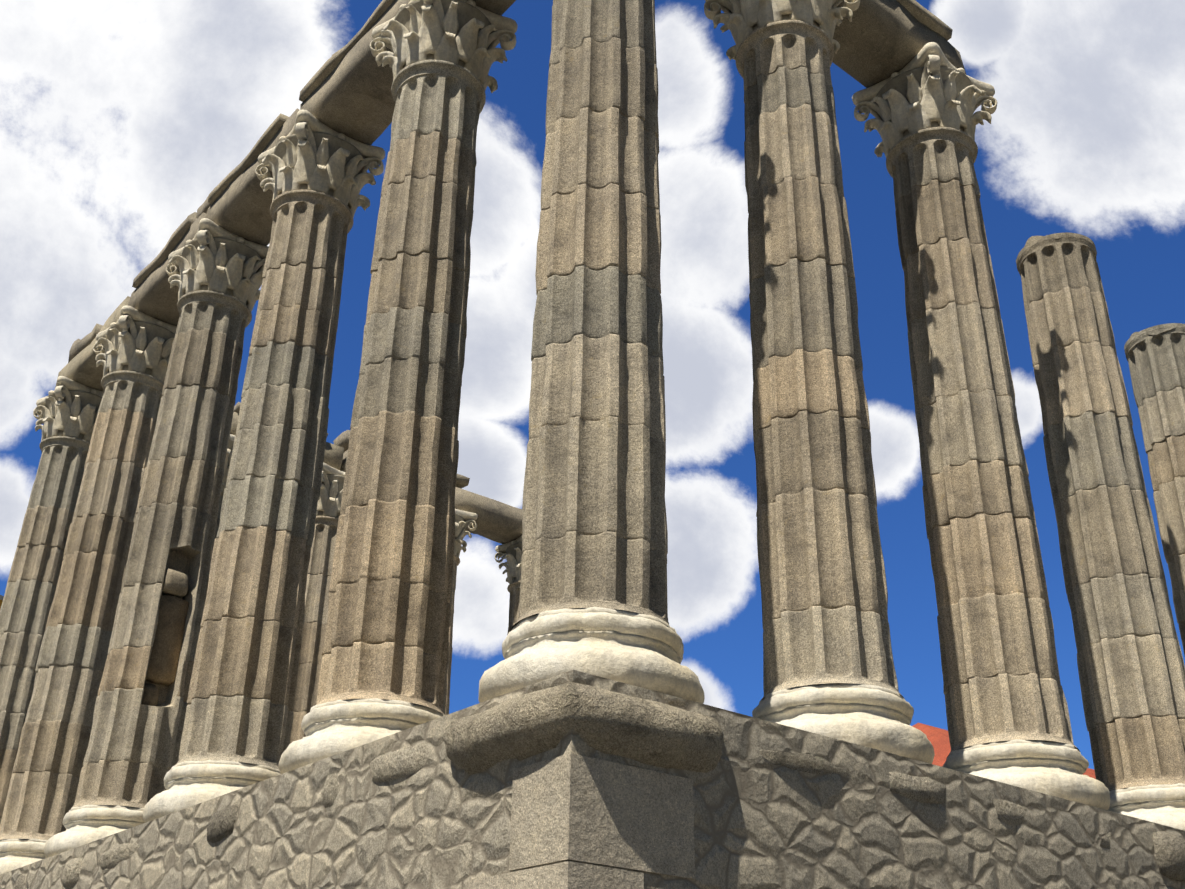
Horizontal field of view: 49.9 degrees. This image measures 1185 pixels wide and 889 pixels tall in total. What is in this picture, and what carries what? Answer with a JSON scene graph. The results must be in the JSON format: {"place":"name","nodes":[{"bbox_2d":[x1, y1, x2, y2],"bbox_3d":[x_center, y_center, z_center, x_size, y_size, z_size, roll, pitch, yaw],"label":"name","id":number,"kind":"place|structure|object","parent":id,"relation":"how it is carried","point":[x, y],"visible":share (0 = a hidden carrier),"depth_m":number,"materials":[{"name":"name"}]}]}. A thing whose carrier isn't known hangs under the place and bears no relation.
{"place":"outdoors","nodes":[
{"label":"outdoors","id":0,"kind":"place"},
{"bbox_2d":[467,0,515,15],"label":"architrave","id":1,"kind":"object","parent":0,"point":[499,7],"visible":0.2,"depth_m":15.59,"materials":[{"name":"stone"}]},
{"bbox_2d":[0,0,1184,768],"label":"sky","id":2,"kind":"structure","parent":0,"point":[120,119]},
{"bbox_2d":[912,723,1095,778],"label":"house roof","id":3,"kind":"structure","parent":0,"point":[938,738],"depth_m":35.88,"materials":[{"name":"red tile"}]},
{"label":"ground","id":4,"kind":"structure","parent":0,"visible":0},
{"bbox_2d":[0,670,1184,888],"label":"podium","id":5,"kind":"object","parent":4,"relation":"on","point":[440,820],"visible":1,"depth_m":9.84,"materials":[{"name":"grey stone"}]},
{"bbox_2d":[0,838,47,874],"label":"column base","id":6,"kind":"object","parent":5,"relation":"on","point":[17,853],"visible":0.29,"depth_m":17.73,"materials":[{"name":"beige stone"}]},
{"bbox_2d":[0,436,89,822],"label":"column shaft","id":7,"kind":"object","parent":5,"relation":"on","point":[32,582],"visible":0.65,"depth_m":22.41,"materials":[{"name":"beige stone"}]},
{"bbox_2d":[33,376,103,441],"bbox_3d":[-9.839,-0.384,24.323,1.630,1.105,1.636,22,-34,-34],"label":"column capital","id":8,"kind":"object","parent":7,"relation":"on","point":[68,407],"visible":0.62,"depth_m":23.84,"materials":[{"name":"grey stone"}]},
{"bbox_2d":[55,296,129,390],"bbox_3d":[-8.974,-1.898,23.955,0.904,1.292,3.571,22,-34,-34],"label":"architrave","id":9,"kind":"object","parent":7,"relation":"on","point":[80,367],"visible":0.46,"depth_m":23.90,"materials":[{"name":"stone"}]},
{"bbox_2d":[0,371,163,839],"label":"column shaft","id":10,"kind":"object","parent":5,"relation":"on","point":[52,748],"visible":0.88,"depth_m":19.56,"materials":[{"name":"beige stone"}]},
{"bbox_2d":[93,306,176,381],"bbox_3d":[-7.841,-1.467,22.160,1.636,1.107,1.626,22,-34,-34],"label":"column capital","id":11,"kind":"object","parent":10,"relation":"on","point":[132,339],"visible":0.67,"depth_m":21.69,"materials":[{"name":"grey stone"}]},
{"bbox_2d":[128,189,213,325],"bbox_3d":[-6.825,-3.087,21.628,1.035,1.328,3.092,22,-34,-34],"label":"architrave","id":12,"kind":"object","parent":10,"relation":"on","point":[154,295],"visible":0.29,"depth_m":21.48,"materials":[{"name":"stone"}]},
{"bbox_2d":[44,805,145,857],"bbox_3d":[-5.998,5.000,16.076,1.653,0.634,1.687,22,-34,-34],"label":"column base","id":13,"kind":"object","parent":5,"relation":"on","point":[84,824],"visible":0.46,"depth_m":15.56,"materials":[{"name":"beige stone"}]},
{"bbox_2d":[70,290,251,809],"bbox_3d":[-5.926,1.318,17.978,1.273,7.670,1.273,22,-34,-34],"label":"column shaft","id":14,"kind":"object","parent":5,"relation":"on","point":[131,758],"visible":0.9,"depth_m":17.56,"materials":[{"name":"beige stone"}]},
{"bbox_2d":[141,569,188,706],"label":"column repair blocks","id":15,"kind":"structure","parent":14,"relation":"attached to","point":[167,643],"depth_m":17.00,"materials":[{"name":"stone"}]},
{"bbox_2d":[166,218,268,311],"bbox_3d":[-5.852,-2.556,19.983,1.632,1.106,1.619,22,-34,-34],"label":"column capital","id":16,"kind":"object","parent":14,"relation":"on","point":[211,256],"visible":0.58,"depth_m":19.55,"materials":[{"name":"grey stone"}]},
{"bbox_2d":[206,108,298,245],"bbox_3d":[-4.833,-4.095,19.423,1.027,1.160,3.056,22,-34,-34],"label":"architrave","id":17,"kind":"object","parent":14,"relation":"on","point":[239,200],"visible":0.42,"depth_m":19.34,"materials":[{"name":"stone"}]},
{"bbox_2d":[143,760,280,821],"bbox_3d":[-4.000,3.915,13.911,1.691,0.633,1.670,22,-34,-34],"label":"column base","id":18,"kind":"object","parent":5,"relation":"on","point":[187,784],"visible":0.46,"depth_m":13.40,"materials":[{"name":"beige stone"}]},
{"bbox_2d":[204,483,225,605],"bbox_3d":[-7.818,4.313,23.825,1.278,7.670,1.275,22,-34,-34],"label":"column shaft","id":19,"kind":"object","parent":5,"relation":"on","point":[223,487],"visible":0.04,"depth_m":25.07,"materials":[{"name":"beige stone"}]},
{"bbox_2d":[222,434,234,483],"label":"column capital","id":20,"kind":"object","parent":19,"relation":"on","point":[229,453],"visible":0.06,"depth_m":25.46,"materials":[{"name":"grey stone"}]},
{"bbox_2d":[14,743,426,888],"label":"stones","id":21,"kind":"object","parent":5,"relation":"on","point":[396,764],"depth_m":11.60,"materials":[{"name":"stone"}]},
{"bbox_2d":[176,190,352,768],"bbox_3d":[-3.919,0.236,15.818,1.269,7.670,1.272,22,-34,-34],"label":"column shaft","id":22,"kind":"object","parent":5,"relation":"on","point":[241,697],"visible":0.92,"depth_m":15.14,"materials":[{"name":"beige stone"}]},
{"bbox_2d":[255,110,384,216],"bbox_3d":[-3.850,-3.642,17.818,1.625,1.105,1.650,22,-34,-34],"label":"column capital","id":23,"kind":"object","parent":22,"relation":"on","point":[309,151],"visible":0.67,"depth_m":17.41,"materials":[{"name":"grey stone"}]},
{"bbox_2d":[299,0,409,144],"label":"architrave","id":24,"kind":"object","parent":22,"relation":"on","point":[346,90],"visible":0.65,"depth_m":17.18,"materials":[{"name":"stone"}]},
{"bbox_2d":[290,516,338,743],"bbox_3d":[-5.712,5.147,25.356,1.263,7.670,1.260,22,-34,-34],"label":"column shaft","id":25,"kind":"object","parent":5,"relation":"on","point":[317,597],"visible":0.23,"depth_m":25.68,"materials":[{"name":"beige stone"}]},
{"bbox_2d":[230,402,343,469],"bbox_3d":[-6.669,-0.143,27.113,2.714,1.177,1.018,22,-34,-34],"label":"architrave","id":26,"kind":"object","parent":25,"relation":"on","point":[333,456],"visible":0.12,"depth_m":27.24,"materials":[{"name":"stone"}]},
{"bbox_2d":[316,463,344,517],"bbox_3d":[-5.636,1.271,27.361,1.610,1.105,1.619,22,-34,-34],"label":"column capital","id":27,"kind":"object","parent":25,"relation":"on","point":[331,492],"visible":0.21,"depth_m":26.84,"materials":[{"name":"grey stone"}]},
{"bbox_2d":[278,698,444,773],"bbox_3d":[-2.010,2.828,11.739,1.657,0.633,1.704,22,-34,-34],"label":"column base","id":28,"kind":"object","parent":5,"relation":"on","point":[331,728],"visible":0.42,"depth_m":11.24,"materials":[{"name":"beige stone"}]},
{"bbox_2d":[316,60,485,713],"bbox_3d":[-1.921,-0.854,13.643,1.275,7.670,1.277,22,-34,-34],"label":"column shaft","id":29,"kind":"object","parent":5,"relation":"on","point":[387,626],"visible":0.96,"depth_m":12.91,"materials":[{"name":"beige stone"}]},
{"bbox_2d":[370,0,517,92],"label":"column capital","id":30,"kind":"object","parent":29,"relation":"on","point":[470,35],"visible":0.73,"depth_m":15.25,"materials":[{"name":"grey stone"}]},
{"bbox_2d":[443,554,459,714],"bbox_3d":[-3.615,5.971,26.868,1.276,7.670,1.273,22,-34,-34],"label":"column shaft","id":31,"kind":"object","parent":5,"relation":"on","point":[446,690],"visible":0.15,"depth_m":27.61,"materials":[{"name":"beige stone"}]},
{"bbox_2d":[333,430,349,471],"bbox_3d":[-4.566,0.621,28.660,2.725,1.293,1.003,22,-34,-34],"label":"architrave","id":32,"kind":"object","parent":31,"relation":"on","point":[341,439],"visible":0.04,"depth_m":27.89,"materials":[{"name":"stone"}]},
{"bbox_2d":[454,509,477,556],"bbox_3d":[-3.532,2.094,28.871,1.616,1.105,1.619,22,-34,-34],"label":"column capital","id":33,"kind":"object","parent":31,"relation":"on","point":[464,520],"visible":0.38,"depth_m":28.81,"materials":[{"name":"grey stone"}]},
{"bbox_2d":[507,580,520,634],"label":"column shaft","id":34,"kind":"object","parent":5,"relation":"on","point":[513,588],"visible":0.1,"depth_m":29.68,"materials":[{"name":"beige stone"}]},
{"bbox_2d":[455,474,521,543],"bbox_3d":[-2.309,1.647,30.241,3.104,1.008,0.894,22,-34,-34],"label":"architrave","id":35,"kind":"object","parent":34,"relation":"on","point":[498,522],"visible":0.42,"depth_m":29.71,"materials":[{"name":"stone"}]},
{"bbox_2d":[495,535,521,583],"bbox_3d":[-1.449,2.926,30.398,1.640,1.105,1.602,22,-34,-34],"label":"column capital","id":36,"kind":"object","parent":34,"relation":"on","point":[510,552],"visible":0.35,"depth_m":30.09,"materials":[{"name":"grey stone"}]},
{"bbox_2d":[468,753,694,888],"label":"podium quoins","id":37,"kind":"object","parent":5,"relation":"attached to","point":[576,807],"visible":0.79,"depth_m":8.14,"materials":[{"name":"grey stone"}]},
{"bbox_2d":[443,682,723,774],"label":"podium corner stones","id":38,"kind":"object","parent":5,"relation":"on","point":[641,730],"visible":0.6,"depth_m":8.41,"materials":[{"name":"grey stone"}]},
{"bbox_2d":[478,607,704,703],"bbox_3d":[-0.009,1.736,9.561,1.672,0.632,1.690,22,-34,-34],"label":"column base","id":39,"kind":"object","parent":38,"relation":"on","point":[639,650],"visible":0.5,"depth_m":9.05,"materials":[{"name":"beige stone"}]},
{"bbox_2d":[509,0,668,631],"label":"column shaft","id":40,"kind":"object","parent":5,"relation":"on","point":[594,527],"visible":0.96,"depth_m":10.49,"materials":[{"name":"beige stone"}]},
{"bbox_2d":[736,20,902,699],"bbox_3d":[2.169,-1.114,12.991,1.271,7.670,1.269,22,-34,-34],"label":"column shaft","id":41,"kind":"object","parent":5,"relation":"on","point":[824,591],"visible":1,"depth_m":12.25,"materials":[{"name":"beige stone"}]},
{"bbox_2d":[704,0,859,59],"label":"column capital","id":42,"kind":"object","parent":41,"relation":"on","point":[741,20],"visible":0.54,"depth_m":14.60,"materials":[{"name":"grey stone"}]},
{"bbox_2d":[752,683,934,763],"bbox_3d":[2.091,2.567,11.086,1.671,0.630,1.683,22,-34,-34],"label":"column base","id":43,"kind":"object","parent":5,"relation":"on","point":[875,717],"visible":0.62,"depth_m":10.58,"materials":[{"name":"beige stone"}]},
{"bbox_2d":[760,749,1184,881],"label":"protruding cornice stones","id":44,"kind":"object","parent":5,"relation":"attached to","point":[1169,848],"depth_m":10.31,"materials":[{"name":"stone"}]},
{"bbox_2d":[886,127,1079,758],"bbox_3d":[4.267,-0.285,14.512,1.276,7.670,1.278,22,-34,-34],"label":"column shaft","id":45,"kind":"object","parent":5,"relation":"on","point":[1000,673],"visible":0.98,"depth_m":13.81,"materials":[{"name":"beige stone"}]},
{"bbox_2d":[852,42,996,157],"bbox_3d":[4.335,-4.155,16.526,1.628,1.105,1.621,22,-34,-34],"label":"column capital","id":46,"kind":"object","parent":45,"relation":"on","point":[929,85],"visible":0.67,"depth_m":16.11,"materials":[{"name":"grey stone"}]},
{"bbox_2d":[832,0,965,87],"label":"architrave","id":47,"kind":"object","parent":46,"relation":"on","point":[879,40],"visible":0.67,"depth_m":16.21,"materials":[{"name":"stone"}]},
{"bbox_2d":[942,739,1109,809],"bbox_3d":[4.210,3.398,12.615,1.690,0.634,1.694,22,-34,-34],"label":"column base","id":48,"kind":"object","parent":5,"relation":"on","point":[1056,769],"visible":0.6,"depth_m":12.10,"materials":[{"name":"beige stone"}]},
{"bbox_2d":[1016,232,1184,790],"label":"column shaft","id":49,"kind":"object","parent":5,"relation":"on","point":[1131,666],"visible":0.96,"depth_m":15.38,"materials":[{"name":"beige stone"}]},
{"bbox_2d":[1108,783,1184,830],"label":"column base","id":50,"kind":"object","parent":5,"relation":"on","point":[1164,804],"visible":0.27,"depth_m":13.67,"materials":[{"name":"beige stone"}]},
{"bbox_2d":[1124,323,1184,655],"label":"column shaft","id":51,"kind":"object","parent":5,"relation":"on","point":[1155,356],"visible":1,"depth_m":18.11,"materials":[{"name":"beige stone"}]}
]}

